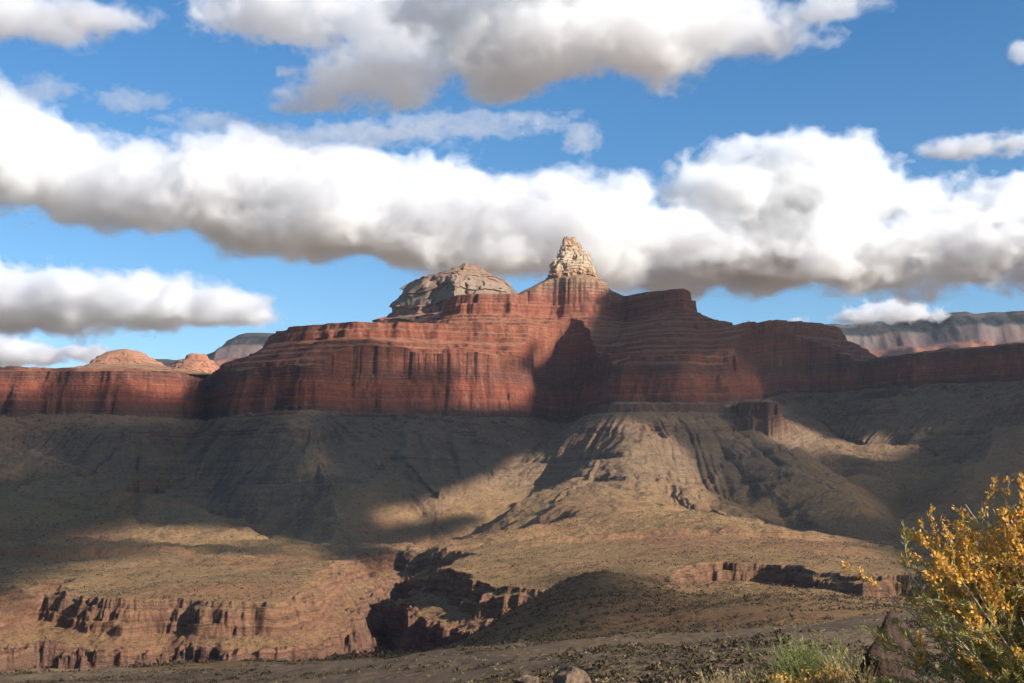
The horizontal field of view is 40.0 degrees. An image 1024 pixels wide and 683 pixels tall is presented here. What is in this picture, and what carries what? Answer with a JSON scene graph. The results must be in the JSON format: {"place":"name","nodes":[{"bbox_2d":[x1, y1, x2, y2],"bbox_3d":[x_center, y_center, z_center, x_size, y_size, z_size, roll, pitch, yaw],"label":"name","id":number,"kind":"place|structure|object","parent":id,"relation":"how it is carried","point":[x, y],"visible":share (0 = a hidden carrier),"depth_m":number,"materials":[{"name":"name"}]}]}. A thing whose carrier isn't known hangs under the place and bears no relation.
{"place":"outdoors","nodes":[
{"label":"outdoors","id":0,"kind":"place"},
{"bbox_2d":[170,353,218,373],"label":"red butte","id":1,"kind":"object","parent":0,"point":[200,362],"visible":0.54,"depth_m":8160.56,"materials":[{"name":"stone"}]},
{"bbox_2d":[155,333,274,367],"bbox_3d":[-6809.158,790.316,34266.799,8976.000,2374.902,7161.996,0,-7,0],"label":"canyon rim","id":2,"kind":"object","parent":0,"point":[242,345],"visible":0.06,"depth_m":34718.09,"materials":[{"name":"grey stone"}]},
{"bbox_2d":[3,571,956,672],"bbox_3d":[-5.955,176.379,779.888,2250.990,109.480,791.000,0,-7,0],"label":"hill","id":3,"kind":"structure","parent":0,"point":[713,614],"depth_m":697.21,"materials":[{"name":"soil"}]},
{"bbox_2d":[0,569,945,675],"bbox_3d":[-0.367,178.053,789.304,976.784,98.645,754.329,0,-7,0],"label":"hill scrub","id":4,"kind":"object","parent":3,"relation":"on","point":[354,654],"visible":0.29,"depth_m":689.90,"materials":[{"name":"plant"}]},
{"bbox_2d":[0,547,1006,670],"bbox_3d":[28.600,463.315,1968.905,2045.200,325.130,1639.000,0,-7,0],"label":"gorge cliffs","id":5,"kind":"structure","parent":0,"point":[392,601],"depth_m":1701.34,"materials":[{"name":"stone"}]},
{"bbox_2d":[0,504,1022,605],"bbox_3d":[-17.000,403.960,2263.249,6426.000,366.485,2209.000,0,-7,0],"label":"plateau","id":6,"kind":"structure","parent":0,"point":[125,521],"depth_m":2573.26,"materials":[{"name":"soil"}]},
{"bbox_2d":[0,504,1010,601],"bbox_3d":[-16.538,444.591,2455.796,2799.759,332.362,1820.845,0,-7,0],"label":"plateau scrub","id":7,"kind":"object","parent":6,"relation":"on","point":[281,593],"visible":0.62,"depth_m":2175.68,"materials":[{"name":"green plant"}]},
{"bbox_2d":[0,374,1023,550],"bbox_3d":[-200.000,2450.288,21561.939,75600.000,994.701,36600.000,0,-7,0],"label":"talus slopes","id":8,"kind":"structure","parent":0,"point":[874,462],"depth_m":4913.78,"materials":[{"name":"brown stone"}]},
{"bbox_2d":[0,274,1023,422],"bbox_3d":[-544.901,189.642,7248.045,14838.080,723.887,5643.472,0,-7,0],"label":"mesa","id":9,"kind":"structure","parent":8,"relation":"on","point":[563,347],"depth_m":5689.36,"materials":[{"name":"stone"}]},
{"bbox_2d":[67,349,211,379],"bbox_3d":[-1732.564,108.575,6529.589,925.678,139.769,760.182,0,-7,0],"label":"red butte","id":10,"kind":"object","parent":9,"relation":"on","point":[125,358],"visible":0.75,"depth_m":6414.25,"materials":[{"name":"stone"}]},
{"bbox_2d":[372,263,518,322],"bbox_3d":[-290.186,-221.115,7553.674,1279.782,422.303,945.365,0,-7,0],"label":"pale butte","id":11,"kind":"object","parent":9,"relation":"on","point":[424,299],"visible":0.51,"depth_m":7421.81,"materials":[{"name":"beige stone"}]},
{"bbox_2d":[546,236,600,279],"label":"temple spire","id":12,"kind":"structure","parent":9,"relation":"on","point":[572,258],"depth_m":6235.13,"materials":[{"name":"beige stone"}]},
{"bbox_2d":[0,611,1023,682],"bbox_3d":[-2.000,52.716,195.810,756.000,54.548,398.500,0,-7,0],"label":"ground","id":13,"kind":"structure","parent":0,"point":[382,674],"depth_m":149.93,"materials":[{"name":"brown soil"}]},
{"bbox_2d":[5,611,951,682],"bbox_3d":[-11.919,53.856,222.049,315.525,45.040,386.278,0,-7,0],"label":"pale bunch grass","id":14,"kind":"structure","parent":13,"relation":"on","point":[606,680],"depth_m":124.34,"materials":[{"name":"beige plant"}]},
{"bbox_2d":[0,617,993,682],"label":"desert scrub","id":15,"kind":"object","parent":13,"relation":"on","point":[730,645],"visible":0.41,"depth_m":110.91,"materials":[{"name":"plant"}]},
{"bbox_2d":[514,674,538,682],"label":"boulder","id":16,"kind":"object","parent":13,"relation":"on","point":[522,678],"visible":1,"depth_m":20.93,"materials":[{"name":"beige stone"}]},
{"bbox_2d":[553,665,590,682],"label":"boulder","id":17,"kind":"object","parent":13,"relation":"on","point":[569,674],"visible":1,"depth_m":21.43,"materials":[{"name":"beige stone"}]},
{"bbox_2d":[696,666,743,682],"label":"dry grass clump","id":18,"kind":"object","parent":13,"relation":"on","point":[724,678],"visible":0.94,"depth_m":17.18,"materials":[{"name":"plant"}]},
{"bbox_2d":[719,668,774,682],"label":"dry grass clump","id":19,"kind":"object","parent":13,"relation":"on","point":[752,676],"visible":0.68,"depth_m":16.15,"materials":[{"name":"plant"}]},
{"bbox_2d":[750,672,815,682],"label":"dry grass clump","id":20,"kind":"object","parent":13,"relation":"on","point":[777,678],"visible":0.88,"depth_m":14.26,"materials":[{"name":"plant"}]},
{"bbox_2d":[744,631,861,682],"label":"green bush","id":21,"kind":"object","parent":13,"relation":"on","point":[809,662],"visible":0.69,"depth_m":15.59,"materials":[{"name":"green plant"}]},
{"bbox_2d":[788,663,856,682],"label":"dry grass clump","id":22,"kind":"object","parent":13,"relation":"on","point":[829,675],"visible":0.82,"depth_m":13.90,"materials":[{"name":"plant"}]},
{"bbox_2d":[814,644,863,682],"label":"dry grass clump","id":23,"kind":"object","parent":13,"relation":"on","point":[840,661],"visible":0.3,"depth_m":15.21,"materials":[{"name":"plant"}]},
{"bbox_2d":[819,649,908,682],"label":"dry grass clump","id":24,"kind":"object","parent":13,"relation":"on","point":[850,667],"visible":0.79,"depth_m":13.15,"materials":[{"name":"plant"}]},
{"bbox_2d":[854,610,915,682],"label":"standing rock","id":25,"kind":"object","parent":13,"relation":"on","point":[879,652],"visible":0.71,"depth_m":13.17,"materials":[{"name":"stone"}]},
{"bbox_2d":[839,471,1023,682],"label":"autumn shrub","id":26,"kind":"object","parent":13,"relation":"on","point":[1000,645],"visible":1,"depth_m":6.90,"materials":[{"name":"yellow plant"}]},
{"bbox_2d":[0,0,1023,367],"label":"sky","id":27,"kind":"structure","parent":0,"point":[179,178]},
{"bbox_2d":[825,311,1023,356],"bbox_3d":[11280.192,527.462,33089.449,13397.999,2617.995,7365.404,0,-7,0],"label":"canyon rim","id":28,"kind":"object","parent":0,"point":[953,330],"visible":0.28,"depth_m":32892.96,"materials":[{"name":"grey stone"}]}
]}

